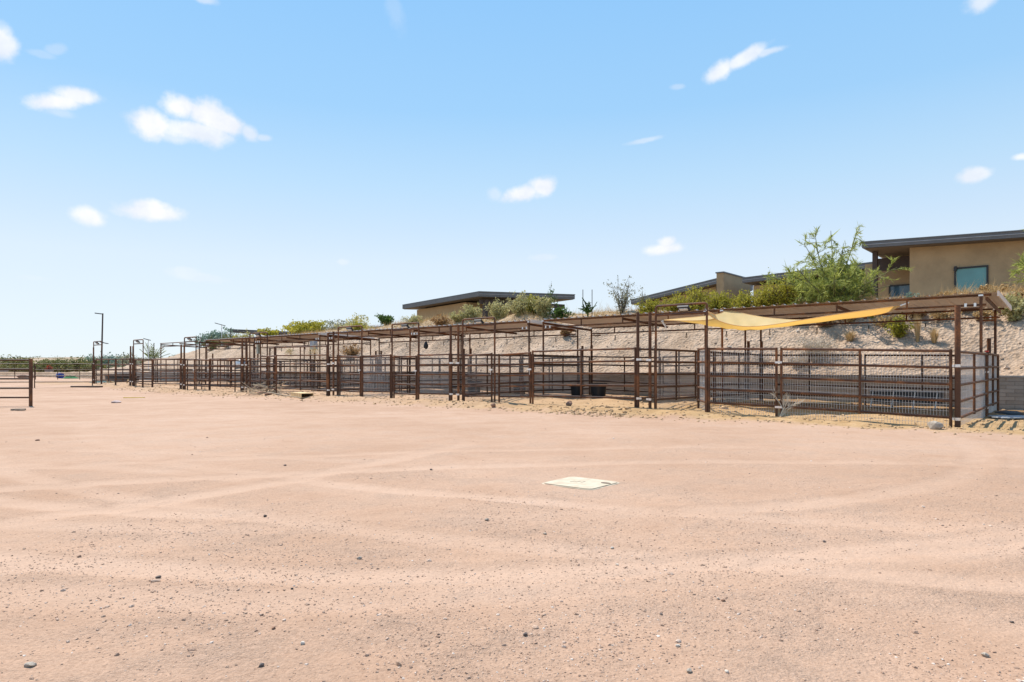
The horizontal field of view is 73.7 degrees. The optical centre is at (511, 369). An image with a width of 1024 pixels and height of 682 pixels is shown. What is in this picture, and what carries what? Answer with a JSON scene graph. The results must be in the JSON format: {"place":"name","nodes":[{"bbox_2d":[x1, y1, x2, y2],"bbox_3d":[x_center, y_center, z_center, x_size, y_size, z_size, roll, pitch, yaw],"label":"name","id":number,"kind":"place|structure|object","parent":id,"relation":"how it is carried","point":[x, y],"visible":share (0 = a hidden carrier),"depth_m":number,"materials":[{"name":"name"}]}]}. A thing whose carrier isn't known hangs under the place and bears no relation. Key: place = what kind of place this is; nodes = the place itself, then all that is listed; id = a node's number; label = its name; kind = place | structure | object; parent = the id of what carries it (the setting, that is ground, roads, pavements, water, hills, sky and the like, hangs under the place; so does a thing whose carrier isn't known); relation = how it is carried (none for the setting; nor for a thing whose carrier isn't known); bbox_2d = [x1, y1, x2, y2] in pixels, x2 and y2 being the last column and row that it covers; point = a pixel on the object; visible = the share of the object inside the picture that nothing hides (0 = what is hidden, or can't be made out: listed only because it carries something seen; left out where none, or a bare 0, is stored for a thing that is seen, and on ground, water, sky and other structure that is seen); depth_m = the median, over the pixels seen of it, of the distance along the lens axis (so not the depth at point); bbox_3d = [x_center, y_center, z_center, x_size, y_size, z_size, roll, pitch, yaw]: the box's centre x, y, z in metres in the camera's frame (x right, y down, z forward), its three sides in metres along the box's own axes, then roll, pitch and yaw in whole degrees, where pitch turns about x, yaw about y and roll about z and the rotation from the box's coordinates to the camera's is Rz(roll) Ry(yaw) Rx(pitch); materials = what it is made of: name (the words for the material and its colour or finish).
{"place":"outdoors","nodes":[
{"label":"outdoors","id":0,"kind":"place"},
{"bbox_2d":[0,357,1023,681],"bbox_3d":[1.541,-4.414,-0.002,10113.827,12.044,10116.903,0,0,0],"label":"ground","id":1,"kind":"structure","parent":0,"point":[102,443],"depth_m":4.76,"materials":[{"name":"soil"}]},
{"bbox_2d":[0,359,28,397],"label":"pipe gate","id":2,"kind":"structure","parent":1,"relation":"on","point":[14,378],"depth_m":21.84,"materials":[{"name":"metal"}]},
{"bbox_2d":[0,354,33,368],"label":"desert bush","id":3,"kind":"object","parent":1,"relation":"on","point":[5,365],"visible":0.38,"depth_m":104.19,"materials":[{"name":"green plant"}]},
{"bbox_2d":[1,364,43,371],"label":"desert bush","id":4,"kind":"object","parent":1,"relation":"on","point":[23,366],"visible":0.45,"depth_m":98.96,"materials":[{"name":"green plant"}]},
{"bbox_2d":[29,359,32,405],"bbox_3d":[-15.415,0.474,21.878,0.090,1.670,0.090,0,0,0],"label":"gate post","id":5,"kind":"object","parent":1,"relation":"on","point":[30,382],"visible":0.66,"depth_m":21.84,"materials":[{"name":"metal"}]},
{"bbox_2d":[33,356,78,371],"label":"desert bush","id":6,"kind":"object","parent":1,"relation":"on","point":[64,366],"visible":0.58,"depth_m":102.67,"materials":[{"name":"green plant"}]},
{"bbox_2d":[34,363,92,387],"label":"pipe gate","id":7,"kind":"structure","parent":1,"relation":"on","point":[64,369],"depth_m":41.26,"materials":[{"name":"metal"}]},
{"bbox_2d":[50,355,103,371],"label":"desert bush","id":8,"kind":"object","parent":1,"relation":"on","point":[80,361],"visible":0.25,"depth_m":104.78,"materials":[{"name":"green plant"}]},
{"bbox_2d":[115,358,129,385],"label":"corral fence","id":9,"kind":"object","parent":1,"relation":"on","point":[116,370],"visible":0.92,"depth_m":40.61,"materials":[{"name":"metal"}]},
{"bbox_2d":[152,358,179,387],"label":"corral fence","id":10,"kind":"object","parent":1,"relation":"on","point":[166,371],"visible":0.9,"depth_m":36.78,"materials":[{"name":"metal"}]},
{"bbox_2d":[135,358,198,385],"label":"corral fence","id":11,"kind":"object","parent":1,"relation":"on","point":[157,375],"visible":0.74,"depth_m":40.58,"materials":[{"name":"metal"}]},
{"bbox_2d":[195,359,209,390],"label":"pen gate","id":12,"kind":"structure","parent":1,"relation":"on","point":[196,379],"depth_m":34.16,"materials":[{"name":"metal"}]},
{"bbox_2d":[160,341,247,382],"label":"shade canopy","id":13,"kind":"object","parent":1,"relation":"on","point":[199,345],"visible":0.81,"depth_m":47.34,"materials":[{"name":"metal"}]},
{"bbox_2d":[182,358,248,388],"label":"corral fence","id":14,"kind":"object","parent":1,"relation":"on","point":[205,374],"visible":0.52,"depth_m":36.63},
{"bbox_2d":[201,359,235,391],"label":"pen gate","id":15,"kind":"structure","parent":1,"relation":"on","point":[234,373],"depth_m":32.51,"materials":[{"name":"metal"}]},
{"bbox_2d":[210,358,240,390],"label":"corral fence","id":16,"kind":"object","parent":1,"relation":"on","point":[220,372],"visible":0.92,"depth_m":32.74,"materials":[{"name":"metal"}]},
{"bbox_2d":[249,332,267,391],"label":"gate arch","id":17,"kind":"structure","parent":1,"relation":"on","point":[249,353],"depth_m":30.63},
{"bbox_2d":[250,358,266,391],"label":"pen gate","id":18,"kind":"structure","parent":1,"relation":"on","point":[258,373],"depth_m":30.59,"materials":[{"name":"metal"}]},
{"bbox_2d":[233,376,286,393],"bbox_3d":[-10.870,0.636,29.466,2.386,0.799,1.152,0,0,-7],"label":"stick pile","id":19,"kind":"object","parent":1,"relation":"on","point":[266,388],"visible":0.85,"depth_m":29.53,"materials":[{"name":"wood"}]},
{"bbox_2d":[260,355,276,394],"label":"pen gate","id":20,"kind":"structure","parent":1,"relation":"on","point":[268,372],"depth_m":29.38,"materials":[{"name":"metal"}]},
{"bbox_2d":[243,358,312,391],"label":"corral fence","id":21,"kind":"object","parent":1,"relation":"on","point":[279,365],"visible":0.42,"depth_m":31.87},
{"bbox_2d":[254,360,310,385],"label":"corral fence","id":22,"kind":"object","parent":1,"relation":"on","point":[284,374],"visible":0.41,"depth_m":39.63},
{"bbox_2d":[250,358,317,391],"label":"corral fence","id":23,"kind":"object","parent":1,"relation":"on","point":[295,366],"visible":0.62,"depth_m":33.10,"materials":[{"name":"metal"}]},
{"bbox_2d":[205,332,374,388],"bbox_3d":[-13.586,-0.398,40.522,12.832,3.073,3.455,0,0,40],"label":"shade canopy","id":24,"kind":"object","parent":1,"relation":"on","point":[297,338],"visible":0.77,"depth_m":39.45,"materials":[{"name":"metal"}]},
{"bbox_2d":[275,345,326,395],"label":"corral fence","id":25,"kind":"object","parent":1,"relation":"on","point":[300,372],"visible":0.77,"depth_m":28.40,"materials":[{"name":"metal"}]},
{"bbox_2d":[332,332,334,394],"bbox_3d":[-7.060,-0.181,26.931,0.154,2.670,0.093,0,0,45],"label":"gate post","id":26,"kind":"object","parent":1,"relation":"on","point":[333,363],"visible":0.91,"depth_m":26.88,"materials":[{"name":"metal"}]},
{"bbox_2d":[319,359,378,389],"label":"corral fence","id":27,"kind":"object","parent":1,"relation":"on","point":[345,378],"visible":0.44,"depth_m":35.32,"materials":[{"name":"metal"}]},
{"bbox_2d":[339,356,360,395],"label":"pen gate","id":28,"kind":"structure","parent":1,"relation":"on","point":[340,373],"depth_m":26.24,"materials":[{"name":"metal"}]},
{"bbox_2d":[338,325,362,396],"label":"gate arch","id":29,"kind":"structure","parent":1,"relation":"on","point":[361,331],"depth_m":25.93,"materials":[{"name":"metal"}]},
{"bbox_2d":[329,356,399,395],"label":"corral fence","id":30,"kind":"object","parent":1,"relation":"on","point":[358,373],"visible":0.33,"depth_m":28.18,"materials":[{"name":"metal"}]},
{"bbox_2d":[337,355,407,394],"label":"corral fence","id":31,"kind":"object","parent":1,"relation":"on","point":[385,380],"visible":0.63,"depth_m":28.35,"materials":[{"name":"metal"}]},
{"bbox_2d":[362,354,390,397],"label":"corral fence","id":32,"kind":"object","parent":1,"relation":"on","point":[366,373],"visible":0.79,"depth_m":25.47,"materials":[{"name":"metal"}]},
{"bbox_2d":[391,322,418,398],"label":"gate arch","id":33,"kind":"structure","parent":1,"relation":"on","point":[392,330],"depth_m":24.50,"materials":[{"name":"metal"}]},
{"bbox_2d":[393,355,416,399],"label":"pen gate","id":34,"kind":"structure","parent":33,"relation":"attached to","point":[415,375],"depth_m":24.08,"materials":[{"name":"metal"}]},
{"bbox_2d":[417,354,448,400],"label":"corral fence","id":35,"kind":"object","parent":1,"relation":"on","point":[423,383],"visible":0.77,"depth_m":23.23,"materials":[{"name":"metal"}]},
{"bbox_2d":[409,358,467,392],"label":"corral fence","id":36,"kind":"object","parent":1,"relation":"on","point":[428,380],"visible":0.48,"depth_m":30.70,"materials":[{"name":"metal"}]},
{"bbox_2d":[449,325,452,400],"bbox_3d":[-2.013,-0.147,22.630,0.154,2.670,0.093,0,0,45],"label":"gate post","id":37,"kind":"object","parent":1,"relation":"on","point":[450,363],"visible":0.91,"depth_m":22.62,"materials":[{"name":"metal"}]},
{"bbox_2d":[326,319,582,395],"bbox_3d":[-3.270,-0.384,31.745,13.442,3.103,3.455,0,0,40],"label":"shade canopy","id":38,"kind":"object","parent":1,"relation":"on","point":[513,326],"visible":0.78,"depth_m":30.66,"materials":[{"name":"metal"}]},
{"bbox_2d":[456,325,459,400],"bbox_3d":[-1.782,-0.143,22.440,0.093,2.670,0.154,0,0,-45],"label":"gate post","id":39,"kind":"object","parent":1,"relation":"on","point":[458,363],"visible":0.9,"depth_m":22.39,"materials":[{"name":"metal"}]},
{"bbox_2d":[462,317,495,402],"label":"gate arch","id":40,"kind":"structure","parent":1,"relation":"on","point":[463,325],"depth_m":21.58,"materials":[{"name":"metal"}]},
{"bbox_2d":[463,353,492,401],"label":"pen gate","id":41,"kind":"structure","parent":40,"relation":"attached to","point":[491,375],"depth_m":21.80,"materials":[{"name":"metal"}]},
{"bbox_2d":[452,354,521,400],"bbox_3d":[-0.842,0.268,24.177,0.059,1.660,3.678,0,0,40],"label":"corral fence","id":42,"kind":"object","parent":1,"relation":"on","point":[478,373],"visible":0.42,"depth_m":23.66,"materials":[{"name":"metal"}]},
{"bbox_2d":[469,358,519,388],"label":"corral fence","id":43,"kind":"object","parent":1,"relation":"on","point":[493,371],"visible":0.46,"depth_m":31.60,"materials":[{"name":"metal"}]},
{"bbox_2d":[464,354,531,400],"bbox_3d":[-0.450,0.260,23.844,0.070,1.692,3.678,0,0,40],"label":"corral fence","id":44,"kind":"object","parent":1,"relation":"on","point":[509,382],"visible":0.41,"depth_m":23.82,"materials":[{"name":"metal"}]},
{"bbox_2d":[498,352,531,403],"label":"pen gate","id":45,"kind":"structure","parent":1,"relation":"on","point":[529,375],"depth_m":20.94,"materials":[{"name":"metal"}]},
{"bbox_2d":[522,356,579,395],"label":"corral fence","id":46,"kind":"object","parent":1,"relation":"on","point":[546,365],"visible":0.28,"depth_m":26.79,"materials":[{"name":"metal"}]},
{"bbox_2d":[534,354,589,395],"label":"corral fence","id":47,"kind":"object","parent":1,"relation":"on","point":[562,370],"visible":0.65,"depth_m":26.69,"materials":[{"name":"metal"}]},
{"bbox_2d":[104,382,1023,438],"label":"dirt clods","id":48,"kind":"object","parent":1,"relation":"on","point":[618,414],"visible":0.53,"depth_m":18.17,"materials":[{"name":"soil"}]},
{"bbox_2d":[114,372,1023,409],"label":"retaining wall","id":49,"kind":"structure","parent":1,"relation":"on","point":[1011,392],"depth_m":24.42,"materials":[{"name":"concrete"}]},
{"bbox_2d":[542,477,618,489],"bbox_3d":[0.705,1.179,7.001,0.629,0.062,0.592,0,0,39],"label":"valve box","id":50,"kind":"object","parent":1,"relation":"on","point":[581,483],"visible":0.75,"depth_m":6.93,"materials":[{"name":"beige concrete"}]},
{"bbox_2d":[532,347,635,406],"bbox_3d":[1.948,0.227,19.263,3.548,1.662,0.059,0,0,40],"label":"corral fence","id":51,"kind":"object","parent":1,"relation":"on","point":[581,373],"visible":0.9,"depth_m":19.20,"materials":[{"name":"metal"}]},
{"bbox_2d":[590,383,606,395],"bbox_3d":[3.346,0.788,26.345,0.649,0.550,0.649,0,0,45],"label":"feed tub","id":52,"kind":"object","parent":1,"relation":"on","point":[598,390],"visible":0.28,"depth_m":26.10,"materials":[{"name":"plastic"}]},
{"bbox_2d":[590,356,653,394],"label":"corral fence","id":53,"kind":"object","parent":1,"relation":"on","point":[624,381],"visible":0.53,"depth_m":27.31,"materials":[{"name":"metal"}]},
{"bbox_2d":[636,312,641,407],"bbox_3d":[3.356,-0.194,18.062,0.154,2.670,0.093,0,0,45],"label":"gate post","id":54,"kind":"object","parent":1,"relation":"on","point":[638,359],"visible":0.91,"depth_m":18.05,"materials":[{"name":"metal"}]},
{"bbox_2d":[646,312,651,408],"bbox_3d":[3.587,-0.178,17.872,0.154,2.670,0.093,0,0,45],"label":"gate post","id":55,"kind":"object","parent":1,"relation":"on","point":[649,360],"visible":0.91,"depth_m":17.82,"materials":[{"name":"metal"}]},
{"bbox_2d":[639,348,696,401],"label":"corral fence","id":56,"kind":"object","parent":1,"relation":"on","point":[679,395],"visible":0.23,"depth_m":20.03,"materials":[{"name":"metal"}]},
{"bbox_2d":[655,302,707,411],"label":"gate arch","id":57,"kind":"structure","parent":1,"relation":"on","point":[688,313],"depth_m":17.21,"materials":[{"name":"metal"}]},
{"bbox_2d":[654,348,714,408],"bbox_3d":[4.919,0.245,19.275,0.070,1.646,3.678,0,0,40],"label":"corral fence","id":58,"kind":"object","parent":1,"relation":"on","point":[664,375],"visible":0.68,"depth_m":18.57,"materials":[{"name":"metal"}]},
{"bbox_2d":[697,347,705,411],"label":"pen gate","id":59,"kind":"structure","parent":1,"relation":"on","point":[701,386],"depth_m":17.77,"materials":[{"name":"metal"}]},
{"bbox_2d":[671,354,743,392],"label":"corral fence","id":60,"kind":"object","parent":1,"relation":"on","point":[694,382],"visible":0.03,"depth_m":25.20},
{"bbox_2d":[699,352,745,401],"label":"corral fence","id":61,"kind":"object","parent":1,"relation":"on","point":[723,378],"visible":0.16,"depth_m":22.45,"materials":[{"name":"metal"}]},
{"bbox_2d":[715,351,760,401],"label":"corral fence","id":62,"kind":"object","parent":1,"relation":"on","point":[746,373],"visible":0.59,"depth_m":22.13,"materials":[{"name":"metal"}]},
{"bbox_2d":[708,347,777,415],"bbox_3d":[5.473,0.284,16.268,1.698,1.675,0.065,0,0,40],"label":"corral fence","id":63,"kind":"object","parent":1,"relation":"on","point":[744,376],"visible":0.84,"depth_m":16.24,"materials":[{"name":"metal"}]},
{"bbox_2d":[541,291,1011,409],"bbox_3d":[7.592,-0.319,22.503,14.117,3.231,3.455,0,0,40],"label":"shade canopy","id":64,"kind":"object","parent":1,"relation":"on","point":[970,301],"visible":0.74,"depth_m":20.49,"materials":[{"name":"metal"}]},
{"bbox_2d":[614,321,948,340],"bbox_3d":[8.227,-1.310,23.833,12.301,0.271,0.090,0,0,40],"label":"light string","id":65,"kind":"object","parent":64,"relation":"hanging from","point":[868,330],"visible":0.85,"depth_m":22.32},
{"bbox_2d":[661,302,908,329],"bbox_3d":[7.615,-1.513,19.671,5.674,0.833,5.731,0,0,0],"label":"shade sail","id":66,"kind":"object","parent":64,"relation":"hanging from","point":[724,319],"visible":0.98,"depth_m":19.16,"materials":[{"name":"beige fabric"}]},
{"bbox_2d":[770,388,805,416],"bbox_3d":[6.266,0.747,15.599,0.827,0.714,0.416,0,0,23],"label":"dead branch","id":67,"kind":"object","parent":1,"relation":"on","point":[783,412],"visible":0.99,"depth_m":15.53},
{"bbox_2d":[761,354,861,404],"bbox_3d":[9.821,0.299,22.547,3.183,1.687,0.066,0,0,40],"label":"corral fence","id":68,"kind":"object","parent":1,"relation":"on","point":[797,375],"visible":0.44,"depth_m":22.59,"materials":[{"name":"metal"}]},
{"bbox_2d":[780,348,951,426],"bbox_3d":[7.438,0.358,14.596,3.358,1.747,0.065,0,0,40],"label":"corral fence","id":69,"kind":"object","parent":1,"relation":"on","point":[887,397],"visible":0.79,"depth_m":14.38,"materials":[{"name":"metal"}]},
{"bbox_2d":[870,390,944,408],"bbox_3d":[11.709,0.872,20.274,1.900,0.496,0.610,0,0,40],"label":"stock trough","id":70,"kind":"object","parent":1,"relation":"on","point":[926,394],"visible":0.77,"depth_m":19.95,"materials":[{"name":"grey metal"}]},
{"bbox_2d":[865,354,978,407],"bbox_3d":[12.285,0.350,20.451,3.183,1.693,0.066,0,0,40],"label":"corral fence","id":71,"kind":"object","parent":1,"relation":"on","point":[915,376],"visible":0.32,"depth_m":20.65,"materials":[{"name":"metal"}]},
{"bbox_2d":[952,305,960,427],"bbox_3d":[8.754,0.032,13.458,0.168,2.610,0.113,0,0,17],"label":"gate post","id":72,"kind":"object","parent":1,"relation":"on","point":[957,366],"visible":0.93,"depth_m":13.41,"materials":[{"name":"metal"}]},
{"bbox_2d":[961,351,987,424],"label":"corral fence","id":73,"kind":"object","parent":1,"relation":"on","point":[982,367],"visible":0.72,"depth_m":15.31,"materials":[{"name":"metal"}]},
{"bbox_2d":[986,352,998,414],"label":"corral fence","id":74,"kind":"object","parent":1,"relation":"on","point":[991,379],"visible":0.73,"depth_m":18.20,"materials":[{"name":"metal"}]},
{"bbox_2d":[0,290,1023,378],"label":"hillside","id":75,"kind":"structure","parent":0,"point":[1008,335],"depth_m":28.81,"materials":[{"name":"soil"}]},
{"bbox_2d":[193,326,238,348],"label":"mesquite","id":76,"kind":"object","parent":75,"relation":"on","point":[216,335],"visible":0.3,"depth_m":67.69,"materials":[{"name":"green plant"}]},
{"bbox_2d":[281,319,328,333],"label":"mesquite","id":77,"kind":"object","parent":75,"relation":"on","point":[297,328],"visible":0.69,"depth_m":62.41,"materials":[{"name":"green plant"}]},
{"bbox_2d":[337,344,360,355],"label":"slope brush","id":78,"kind":"object","parent":75,"relation":"on","point":[353,351],"visible":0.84,"depth_m":43.11,"materials":[{"name":"beige plant"}]},
{"bbox_2d":[459,303,481,317],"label":"desert shrub","id":79,"kind":"object","parent":75,"relation":"on","point":[472,312],"visible":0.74,"depth_m":40.53,"materials":[{"name":"green plant"}]},
{"bbox_2d":[402,291,574,320],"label":"house","id":80,"kind":"structure","parent":75,"relation":"on","point":[434,307],"depth_m":52.31,"materials":[{"name":"paint"}]},
{"bbox_2d":[483,297,511,319],"bbox_3d":[-0.844,-3.431,39.410,1.710,1.504,1.556,0,0,-18],"label":"desert shrub","id":81,"kind":"object","parent":75,"relation":"on","point":[497,312],"visible":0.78,"depth_m":39.22,"materials":[{"name":"green plant"}]},
{"bbox_2d":[505,290,533,315],"bbox_3d":[0.420,-3.683,38.111,1.709,1.593,1.875,0,0,0],"label":"desert shrub","id":82,"kind":"object","parent":75,"relation":"on","point":[519,308],"visible":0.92,"depth_m":37.79,"materials":[{"name":"green plant"}]},
{"bbox_2d":[529,295,555,317],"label":"desert shrub","id":83,"kind":"object","parent":75,"relation":"on","point":[541,307],"visible":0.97,"depth_m":37.14,"materials":[{"name":"green plant"}]},
{"bbox_2d":[547,302,574,318],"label":"desert shrub","id":84,"kind":"object","parent":75,"relation":"on","point":[559,312],"visible":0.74,"depth_m":36.47,"materials":[{"name":"green plant"}]},
{"bbox_2d":[603,275,636,313],"bbox_3d":[5.337,-3.740,33.722,1.596,2.081,1.716,0,0,20],"label":"mesquite","id":85,"kind":"object","parent":75,"relation":"on","point":[622,302],"visible":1,"depth_m":33.84,"materials":[{"name":"grey plant"}]},
{"bbox_2d":[634,297,662,313],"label":"creosote bush","id":86,"kind":"object","parent":75,"relation":"on","point":[650,305],"visible":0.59,"depth_m":32.05,"materials":[{"name":"green plant"}]},
{"bbox_2d":[283,276,1023,334],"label":"dry grass","id":87,"kind":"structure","parent":75,"relation":"on","point":[959,291],"depth_m":33.36,"materials":[{"name":"plant"}]},
{"bbox_2d":[291,290,1023,372],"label":"slope rubble","id":88,"kind":"object","parent":75,"relation":"on","point":[1006,367],"visible":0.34,"depth_m":29.50,"materials":[{"name":"stone"}]},
{"bbox_2d":[655,291,685,311],"bbox_3d":[7.587,-3.029,31.719,1.810,1.306,1.657,0,0,0],"label":"creosote bush","id":89,"kind":"object","parent":75,"relation":"on","point":[672,308],"visible":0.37,"depth_m":31.65,"materials":[{"name":"green plant"}]},
{"bbox_2d":[672,285,715,310],"bbox_3d":[8.436,-3.115,30.833,1.947,1.552,1.874,0,0,-19],"label":"creosote bush","id":90,"kind":"object","parent":75,"relation":"on","point":[701,297],"visible":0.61,"depth_m":30.72,"materials":[{"name":"green plant"}]},
{"bbox_2d":[708,290,734,308],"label":"creosote bush","id":91,"kind":"object","parent":75,"relation":"on","point":[721,301],"visible":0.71,"depth_m":30.03,"materials":[{"name":"green plant"}]},
{"bbox_2d":[729,290,757,307],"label":"creosote bush","id":92,"kind":"object","parent":75,"relation":"on","point":[742,300],"visible":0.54,"depth_m":29.21,"materials":[{"name":"green plant"}]},
{"bbox_2d":[631,262,871,309],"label":"house","id":93,"kind":"structure","parent":75,"relation":"on","point":[726,281],"depth_m":51.71,"materials":[{"name":"beige paint"}]},
{"bbox_2d":[744,282,786,306],"bbox_3d":[10.752,-3.025,28.924,2.084,1.341,1.764,0,0,42],"label":"creosote bush","id":94,"kind":"object","parent":75,"relation":"on","point":[766,298],"visible":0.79,"depth_m":28.57,"materials":[{"name":"green plant"}]},
{"bbox_2d":[759,267,807,304],"bbox_3d":[11.337,-3.391,28.420,2.063,1.891,2.119,0,0,0],"label":"creosote bush","id":95,"kind":"object","parent":75,"relation":"on","point":[789,292],"visible":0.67,"depth_m":28.26,"materials":[{"name":"green plant"}]},
{"bbox_2d":[793,334,849,360],"bbox_3d":[10.945,-0.764,24.594,1.741,1.086,1.779,0,0,0],"label":"dead brittlebush","id":96,"kind":"object","parent":75,"relation":"on","point":[811,342],"visible":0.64,"depth_m":24.58,"materials":[{"name":"plant"}]},
{"bbox_2d":[762,222,914,304],"bbox_3d":[12.489,-3.874,26.799,4.584,4.069,5.681,0,0,0],"label":"palo verde","id":97,"kind":"object","parent":75,"relation":"on","point":[834,286],"visible":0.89,"depth_m":26.61,"materials":[{"name":"green plant"}]},
{"bbox_2d":[869,315,905,326],"bbox_3d":[13.441,-1.771,24.645,1.396,0.607,0.875,0,0,0],"label":"dry brush","id":98,"kind":"object","parent":75,"relation":"on","point":[881,318],"visible":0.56,"depth_m":24.50,"materials":[{"name":"beige plant"}]},
{"bbox_2d":[883,314,914,337],"bbox_3d":[13.529,-1.552,23.756,0.960,1.016,0.881,0,0,-25],"label":"bursage","id":99,"kind":"object","parent":75,"relation":"on","point":[898,328],"visible":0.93,"depth_m":23.71,"materials":[{"name":"green plant"}]},
{"bbox_2d":[862,230,1023,298],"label":"house","id":100,"kind":"structure","parent":75,"relation":"on","point":[938,263],"depth_m":34.84,"materials":[{"name":"beige paint"}]},
{"bbox_2d":[889,284,909,296],"bbox_3d":[22.263,-4.390,39.062,1.250,1.000,0.100,0,0,40],"label":"window","id":101,"kind":"structure","parent":100,"relation":"in","point":[896,289],"depth_m":39.12,"materials":[{"name":"glass"}]},
{"bbox_2d":[954,265,988,293],"bbox_3d":[23.015,-4.314,34.221,1.429,1.750,0.100,0,0,40],"label":"window","id":102,"kind":"structure","parent":100,"relation":"in","point":[971,274],"depth_m":34.22,"materials":[{"name":"glass"}]},
{"bbox_2d":[997,291,1023,321],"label":"bursage","id":103,"kind":"object","parent":75,"relation":"on","point":[1015,313],"visible":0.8,"depth_m":22.13,"materials":[{"name":"green plant"}]},
{"bbox_2d":[1001,229,1023,284],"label":"palo verde","id":104,"kind":"object","parent":75,"relation":"on","point":[1021,265],"visible":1,"depth_m":23.41,"materials":[{"name":"green plant"}]},
{"bbox_2d":[0,0,1023,358],"label":"sky","id":105,"kind":"structure","parent":0,"point":[171,170],"materials":[{"name":"blue"}]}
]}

